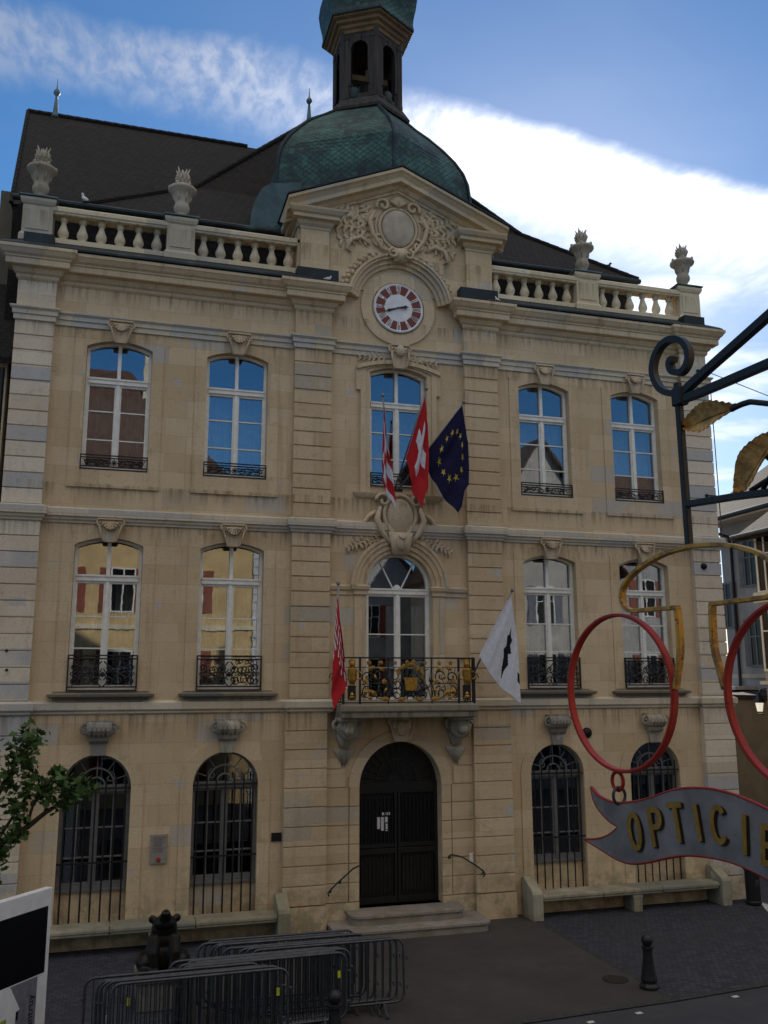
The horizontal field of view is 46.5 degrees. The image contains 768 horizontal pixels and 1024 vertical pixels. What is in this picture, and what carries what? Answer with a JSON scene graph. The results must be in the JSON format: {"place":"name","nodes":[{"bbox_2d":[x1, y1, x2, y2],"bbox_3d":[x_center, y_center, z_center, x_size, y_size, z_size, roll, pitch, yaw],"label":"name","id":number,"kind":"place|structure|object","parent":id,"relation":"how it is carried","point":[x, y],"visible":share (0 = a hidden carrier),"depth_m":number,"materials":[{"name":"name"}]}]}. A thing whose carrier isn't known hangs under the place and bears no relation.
{"place":"outdoors","nodes":[
{"label":"outdoors","id":0,"kind":"place"},
{"bbox_2d":[0,190,14,501],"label":"neighbour house","id":1,"kind":"structure","parent":0,"point":[7,327],"depth_m":20.83,"materials":[{"name":"brown tile"}]},
{"bbox_2d":[44,940,277,1023],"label":"pavement","id":2,"kind":"structure","parent":0,"point":[70,974],"depth_m":16.50,"materials":[{"name":"stone"}]},
{"bbox_2d":[0,886,52,1023],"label":"information panel","id":3,"kind":"object","parent":2,"relation":"on","point":[25,921],"visible":1,"depth_m":13.01,"materials":[{"name":"white plastic"}]},
{"bbox_2d":[134,909,189,1012],"bbox_3d":[-3.795,7.581,15.382,0.920,1.575,0.920,3,-11,-16],"label":"fountain","id":4,"kind":"object","parent":2,"relation":"on","point":[164,950],"visible":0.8,"depth_m":15.18,"materials":[{"name":"metal"}]},
{"bbox_2d":[50,892,290,942],"bbox_3d":[-4.747,8.530,18.370,5.610,0.908,0.630,3,-11,-16],"label":"stone bench","id":5,"kind":"object","parent":2,"relation":"on","point":[278,916],"visible":0.49,"depth_m":18.49,"materials":[{"name":"beige stone"}]},
{"bbox_2d":[78,962,262,1023],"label":"crowd barrier","id":6,"kind":"object","parent":2,"relation":"on","point":[153,972],"visible":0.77,"depth_m":13.33,"materials":[{"name":"metal"}]},
{"bbox_2d":[90,964,274,1023],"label":"crowd barrier","id":7,"kind":"object","parent":2,"relation":"on","point":[96,999],"visible":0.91,"depth_m":13.07,"materials":[{"name":"metal"}]},
{"bbox_2d":[94,965,279,1023],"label":"crowd barrier","id":8,"kind":"object","parent":2,"relation":"on","point":[109,981],"visible":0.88,"depth_m":13.17,"materials":[{"name":"metal"}]},
{"bbox_2d":[99,965,285,1023],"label":"crowd barrier","id":9,"kind":"object","parent":2,"relation":"on","point":[174,975],"visible":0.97,"depth_m":13.16,"materials":[{"name":"metal"}]},
{"bbox_2d":[105,967,292,1023],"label":"crowd barrier","id":10,"kind":"object","parent":2,"relation":"on","point":[278,992],"visible":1,"depth_m":13.08,"materials":[{"name":"metal"}]},
{"bbox_2d":[0,0,767,655],"label":"sky","id":11,"kind":"structure","parent":0,"point":[640,126],"materials":[{"name":"blue"}]},
{"bbox_2d":[185,915,669,1023],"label":"path","id":12,"kind":"structure","parent":0,"point":[506,970],"depth_m":16.31,"materials":[{"name":"grey asphalt"}]},
{"bbox_2d":[163,947,333,1023],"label":"crowd barrier","id":13,"kind":"object","parent":12,"relation":"on","point":[178,961],"visible":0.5,"depth_m":14.02,"materials":[{"name":"metal"}]},
{"bbox_2d":[170,950,341,1023],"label":"crowd barrier","id":14,"kind":"object","parent":12,"relation":"on","point":[185,964],"visible":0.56,"depth_m":14.01,"materials":[{"name":"metal"}]},
{"bbox_2d":[175,951,344,1023],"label":"crowd barrier","id":15,"kind":"object","parent":12,"relation":"on","point":[343,982],"visible":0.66,"depth_m":13.97,"materials":[{"name":"metal"}]},
{"bbox_2d":[177,951,350,1023],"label":"crowd barrier","id":16,"kind":"object","parent":12,"relation":"on","point":[324,1021],"visible":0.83,"depth_m":13.90,"materials":[{"name":"metal"}]},
{"bbox_2d":[184,946,345,1023],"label":"crowd barrier","id":17,"kind":"object","parent":12,"relation":"on","point":[194,960],"visible":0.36,"depth_m":14.22,"materials":[{"name":"metal"}]},
{"bbox_2d":[184,948,353,1023],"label":"crowd barrier","id":18,"kind":"object","parent":12,"relation":"on","point":[349,968],"visible":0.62,"depth_m":14.14,"materials":[{"name":"metal"}]},
{"bbox_2d":[194,932,350,1022],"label":"crowd barrier","id":19,"kind":"object","parent":12,"relation":"on","point":[212,943],"visible":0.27,"depth_m":14.90,"materials":[{"name":"metal"}]},
{"bbox_2d":[198,929,357,1003],"bbox_3d":[-1.752,7.743,15.101,2.698,1.156,0.536,3,-10,-15],"label":"crowd barrier","id":20,"kind":"object","parent":12,"relation":"on","point":[288,934],"visible":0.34,"depth_m":15.18,"materials":[{"name":"metal"}]},
{"bbox_2d":[205,933,364,1021],"bbox_3d":[-1.603,7.700,14.881,2.698,1.156,0.536,3,-11,-15],"label":"crowd barrier","id":21,"kind":"object","parent":12,"relation":"on","point":[216,945],"visible":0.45,"depth_m":15.00,"materials":[{"name":"metal"}]},
{"bbox_2d":[211,933,369,1021],"bbox_3d":[-1.539,7.693,14.840,2.698,1.156,0.536,3,-13,-15],"label":"crowd barrier","id":22,"kind":"object","parent":12,"relation":"on","point":[291,940],"visible":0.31,"depth_m":14.93,"materials":[{"name":"metal"}]},
{"bbox_2d":[220,936,378,1020],"bbox_3d":[-1.389,7.663,14.684,2.698,1.156,0.536,3,-9,-15],"label":"crowd barrier","id":23,"kind":"object","parent":12,"relation":"on","point":[242,947],"visible":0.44,"depth_m":14.71,"materials":[{"name":"metal"}]},
{"bbox_2d":[234,936,393,1015],"bbox_3d":[-1.125,7.660,14.671,2.698,1.156,0.536,3,-9,-15],"label":"crowd barrier","id":24,"kind":"object","parent":12,"relation":"on","point":[247,948],"visible":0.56,"depth_m":14.88,"materials":[{"name":"metal"}]},
{"bbox_2d":[240,936,400,1017],"bbox_3d":[-1.016,7.657,14.658,2.698,1.156,0.536,3,-12,-15],"label":"crowd barrier","id":25,"kind":"object","parent":12,"relation":"on","point":[353,1002],"visible":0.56,"depth_m":14.82,"materials":[{"name":"metal"}]},
{"bbox_2d":[248,938,407,1018],"bbox_3d":[-0.902,7.637,14.554,2.698,1.156,0.536,3,-13,-15],"label":"crowd barrier","id":26,"kind":"object","parent":12,"relation":"on","point":[382,1003],"visible":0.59,"depth_m":14.66,"materials":[{"name":"metal"}]},
{"bbox_2d":[602,975,628,983],"bbox_3d":[4.229,8.539,16.359,0.480,0.012,0.480,3,-11,-16],"label":"manhole cover","id":27,"kind":"object","parent":12,"relation":"on","point":[617,979],"visible":1,"depth_m":16.32,"materials":[{"name":"black metal"}]},
{"bbox_2d":[639,934,658,991],"bbox_3d":[4.712,8.011,15.966,0.340,0.905,0.323,3,-11,-16],"label":"bollard","id":28,"kind":"object","parent":12,"relation":"on","point":[649,979],"visible":1,"depth_m":15.88,"materials":[{"name":"black metal"}]},
{"bbox_2d":[194,981,767,1023],"bbox_3d":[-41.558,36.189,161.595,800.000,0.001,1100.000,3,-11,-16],"label":"ground","id":29,"kind":"structure","parent":0,"point":[748,1006],"depth_m":14.76,"materials":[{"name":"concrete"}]},
{"bbox_2d":[0,716,100,883],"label":"maple tree","id":30,"kind":"object","parent":29,"relation":"on","point":[59,778],"visible":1,"depth_m":9.90,"materials":[{"name":"green plant"}]},
{"bbox_2d":[328,989,341,1023],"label":"bollard","id":31,"kind":"object","parent":29,"relation":"on","point":[334,1000],"visible":1,"depth_m":13.08,"materials":[{"name":"black metal"}]},
{"bbox_2d":[0,0,745,952],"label":"town hall","id":32,"kind":"structure","parent":29,"relation":"on","point":[200,514],"depth_m":21.50,"materials":[{"name":"stone"}]},
{"bbox_2d":[81,193,87,202],"bbox_3d":[-7.351,-7.700,22.050,0.107,0.223,0.365,-5,-12,23],"label":"pigeon","id":33,"kind":"object","parent":32,"relation":"on","point":[84,198],"visible":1,"depth_m":21.96,"materials":[{"name":"grey"}]},
{"bbox_2d":[53,755,130,924],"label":"window","id":34,"kind":"structure","parent":32,"relation":"in","point":[91,866],"depth_m":18.93,"materials":[{"name":"grey paint"}]},
{"bbox_2d":[66,539,142,691],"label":"window","id":35,"kind":"structure","parent":32,"relation":"in","point":[103,644],"depth_m":19.92,"materials":[{"name":"glass"}]},
{"bbox_2d":[79,344,151,472],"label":"window","id":36,"kind":"structure","parent":32,"relation":"in","point":[115,433],"depth_m":20.79,"materials":[{"name":"glass"}]},
{"bbox_2d":[188,752,257,914],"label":"window","id":37,"kind":"structure","parent":32,"relation":"in","point":[223,825],"depth_m":19.69,"materials":[{"name":"grey paint"}]},
{"bbox_2d":[195,544,262,690],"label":"window","id":38,"kind":"structure","parent":32,"relation":"in","point":[229,658],"depth_m":20.68,"materials":[{"name":"paint"}]},
{"bbox_2d":[203,356,266,479],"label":"window","id":39,"kind":"structure","parent":32,"relation":"in","point":[236,386],"depth_m":21.55,"materials":[{"name":"glass"}]},
{"bbox_2d":[331,581,346,708],"bbox_3d":[-1.009,2.928,19.692,0.339,2.790,0.434,3,-11,-16],"label":"flag","id":40,"kind":"object","parent":32,"relation":"attached to","point":[339,682],"visible":1,"depth_m":19.47,"materials":[{"name":"red fabric"}]},
{"bbox_2d":[352,70,386,92],"bbox_3d":[-0.511,-12.835,27.235,1.030,1.310,0.917,-5,-12,24],"label":"bell","id":41,"kind":"object","parent":32,"relation":"hanging from","point":[362,81],"visible":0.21,"depth_m":27.15,"materials":[{"name":"brown metal"}]},
{"bbox_2d":[381,393,395,506],"bbox_3d":[0.114,-1.360,21.250,0.330,2.750,1.026,-1,-11,2],"label":"flag","id":42,"kind":"object","parent":32,"relation":"attached to","point":[388,482],"visible":1,"depth_m":20.97,"materials":[{"name":"red fabric"}]},
{"bbox_2d":[370,371,423,488],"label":"window","id":43,"kind":"structure","parent":32,"relation":"in","point":[403,392],"depth_m":22.69,"materials":[{"name":"glass"}]},
{"bbox_2d":[366,555,429,698],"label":"balcony door","id":44,"kind":"structure","parent":32,"relation":"in","point":[397,599],"depth_m":22.49,"materials":[{"name":"paint"}]},
{"bbox_2d":[359,742,437,904],"bbox_3d":[0.299,7.165,20.796,1.970,3.583,0.105,3,-11,-16],"label":"entrance door","id":45,"kind":"structure","parent":32,"relation":"in","point":[398,827],"depth_m":20.76,"materials":[{"name":"black wood"}]},
{"bbox_2d":[394,387,428,507],"bbox_3d":[0.627,-1.481,21.399,1.119,2.940,0.198,-8,-14,37],"label":"flag","id":46,"kind":"object","parent":32,"relation":"attached to","point":[417,457],"visible":1,"depth_m":21.23,"materials":[{"name":"red fabric"}]},
{"bbox_2d":[398,400,468,511],"bbox_3d":[1.144,-1.306,21.472,1.768,2.760,0.274,-3,-11,13],"label":"flag","id":47,"kind":"object","parent":32,"relation":"attached to","point":[448,462],"visible":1,"depth_m":21.37,"materials":[{"name":"blue fabric"}]},
{"bbox_2d":[471,588,520,703],"bbox_3d":[2.551,3.094,20.697,1.128,2.640,0.233,-3,-11,12],"label":"flag","id":48,"kind":"object","parent":32,"relation":"attached to","point":[499,656],"visible":1,"depth_m":20.61,"materials":[{"name":"white fabric"}]},
{"bbox_2d":[518,385,572,497],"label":"window","id":49,"kind":"structure","parent":32,"relation":"in","point":[542,411],"depth_m":23.77,"materials":[{"name":"paint"}]},
{"bbox_2d":[524,556,581,688],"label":"window","id":50,"kind":"structure","parent":32,"relation":"in","point":[548,584],"depth_m":22.89,"materials":[{"name":"paint"}]},
{"bbox_2d":[531,744,585,888],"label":"window","id":51,"kind":"structure","parent":32,"relation":"in","point":[558,835],"depth_m":21.88,"materials":[{"name":"grey paint"}]},
{"bbox_2d":[610,394,663,502],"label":"window","id":52,"kind":"structure","parent":32,"relation":"in","point":[633,421],"depth_m":24.52,"materials":[{"name":"paint"}]},
{"bbox_2d":[619,560,674,688],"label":"window","id":53,"kind":"structure","parent":32,"relation":"in","point":[644,665],"depth_m":23.60,"materials":[{"name":"glass"}]},
{"bbox_2d":[630,742,681,882],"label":"window","id":54,"kind":"structure","parent":32,"relation":"in","point":[660,777],"depth_m":22.65,"materials":[{"name":"grey paint"}]},
{"bbox_2d":[696,369,767,542],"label":"overhead cable","id":55,"kind":"object","parent":32,"relation":"attached to","point":[706,495],"visible":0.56,"depth_m":24.46,"materials":[{"name":"black metal"}]},
{"bbox_2d":[716,465,767,689],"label":"townhouse","id":56,"kind":"structure","parent":29,"relation":"on","point":[739,566],"depth_m":32.03,"materials":[{"name":"grey tile"}]},
{"bbox_2d":[722,582,738,628],"bbox_3d":[12.653,3.424,32.811,0.090,1.690,0.942,3,-11,-14],"label":"window","id":57,"kind":"structure","parent":56,"relation":"in","point":[727,587],"depth_m":32.79,"materials":[{"name":"grey glass"}]},
{"bbox_2d":[737,539,756,587],"bbox_3d":[12.990,1.829,31.921,0.090,1.690,0.942,3,-11,-18],"label":"window","id":58,"kind":"structure","parent":56,"relation":"in","point":[746,561],"depth_m":31.95,"materials":[{"name":"grey glass"}]},
{"bbox_2d":[743,618,763,666],"bbox_3d":[12.997,4.580,31.400,0.090,1.690,0.942,3,-11,-18],"label":"window","id":59,"kind":"structure","parent":56,"relation":"in","point":[752,638],"depth_m":31.38,"materials":[{"name":"grey glass"}]},
{"bbox_2d":[732,686,755,691],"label":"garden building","id":60,"kind":"structure","parent":29,"relation":"on","point":[740,688],"depth_m":31.12,"materials":[{"name":"tile"}]},
{"bbox_2d":[732,690,767,806],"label":"alley house","id":61,"kind":"structure","parent":29,"relation":"on","point":[752,779],"depth_m":28.64,"materials":[{"name":"paint"}]},
{"bbox_2d":[541,877,767,997],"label":"pavement","id":62,"kind":"structure","parent":0,"point":[702,946],"depth_m":18.96,"materials":[{"name":"stone"}]},
{"bbox_2d":[521,863,732,921],"bbox_3d":[5.857,9.078,21.409,5.300,0.908,0.630,3,-11,-16],"label":"stone bench","id":63,"kind":"object","parent":62,"relation":"on","point":[716,883],"visible":1,"depth_m":21.26,"materials":[{"name":"beige stone"}]},
{"bbox_2d":[500,921,767,1023],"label":"gutter","id":64,"kind":"object","parent":62,"relation":"on","point":[672,998],"visible":1,"depth_m":15.50,"materials":[{"name":"grey stone"}]},
{"bbox_2d":[729,512,767,698],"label":"bay house","id":65,"kind":"structure","parent":62,"relation":"on","point":[757,530],"depth_m":26.71,"materials":[{"name":"grey tile"}]},
{"bbox_2d":[753,688,766,714],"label":"wall lantern","id":66,"kind":"object","parent":65,"relation":"attached to","point":[758,700],"depth_m":26.61,"materials":[{"name":"black"}]},
{"bbox_2d":[754,536,767,591],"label":"window","id":67,"kind":"structure","parent":65,"relation":"in","point":[761,565],"depth_m":26.82,"materials":[{"name":"paint"}]},
{"bbox_2d":[760,611,767,670],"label":"window","id":68,"kind":"structure","parent":65,"relation":"in","point":[764,617],"depth_m":26.52,"materials":[{"name":"paint"}]},
{"bbox_2d":[743,869,761,905],"bbox_3d":[9.023,9.094,21.916,0.400,0.970,0.394,3,-11,-16],"label":"litter bin","id":69,"kind":"object","parent":62,"relation":"on","point":[752,889],"visible":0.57,"depth_m":21.76,"materials":[{"name":"black metal"}]},
{"bbox_3d":[1.415,-6.427,-3.628,14.150,22.000,9.800,3,-11,-16],"label":"opposite house","id":70,"kind":"object","parent":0,"visible":0},
{"bbox_2d":[648,309,767,544],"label":"sign bracket","id":71,"kind":"object","parent":70,"relation":"attached to","point":[752,455],"visible":1,"depth_m":2.61,"materials":[{"name":"black metal"}]},
{"bbox_2d":[567,542,767,791],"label":"eyeglasses sign","id":72,"kind":"object","parent":71,"relation":"hanging from","point":[725,674],"visible":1,"depth_m":2.64,"materials":[{"name":"red metal"}]},
{"bbox_2d":[583,786,767,880],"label":"sign banner","id":73,"kind":"object","parent":72,"relation":"hanging from","point":[713,823],"visible":1,"depth_m":2.56,"materials":[{"name":"grey metal"}]}
]}

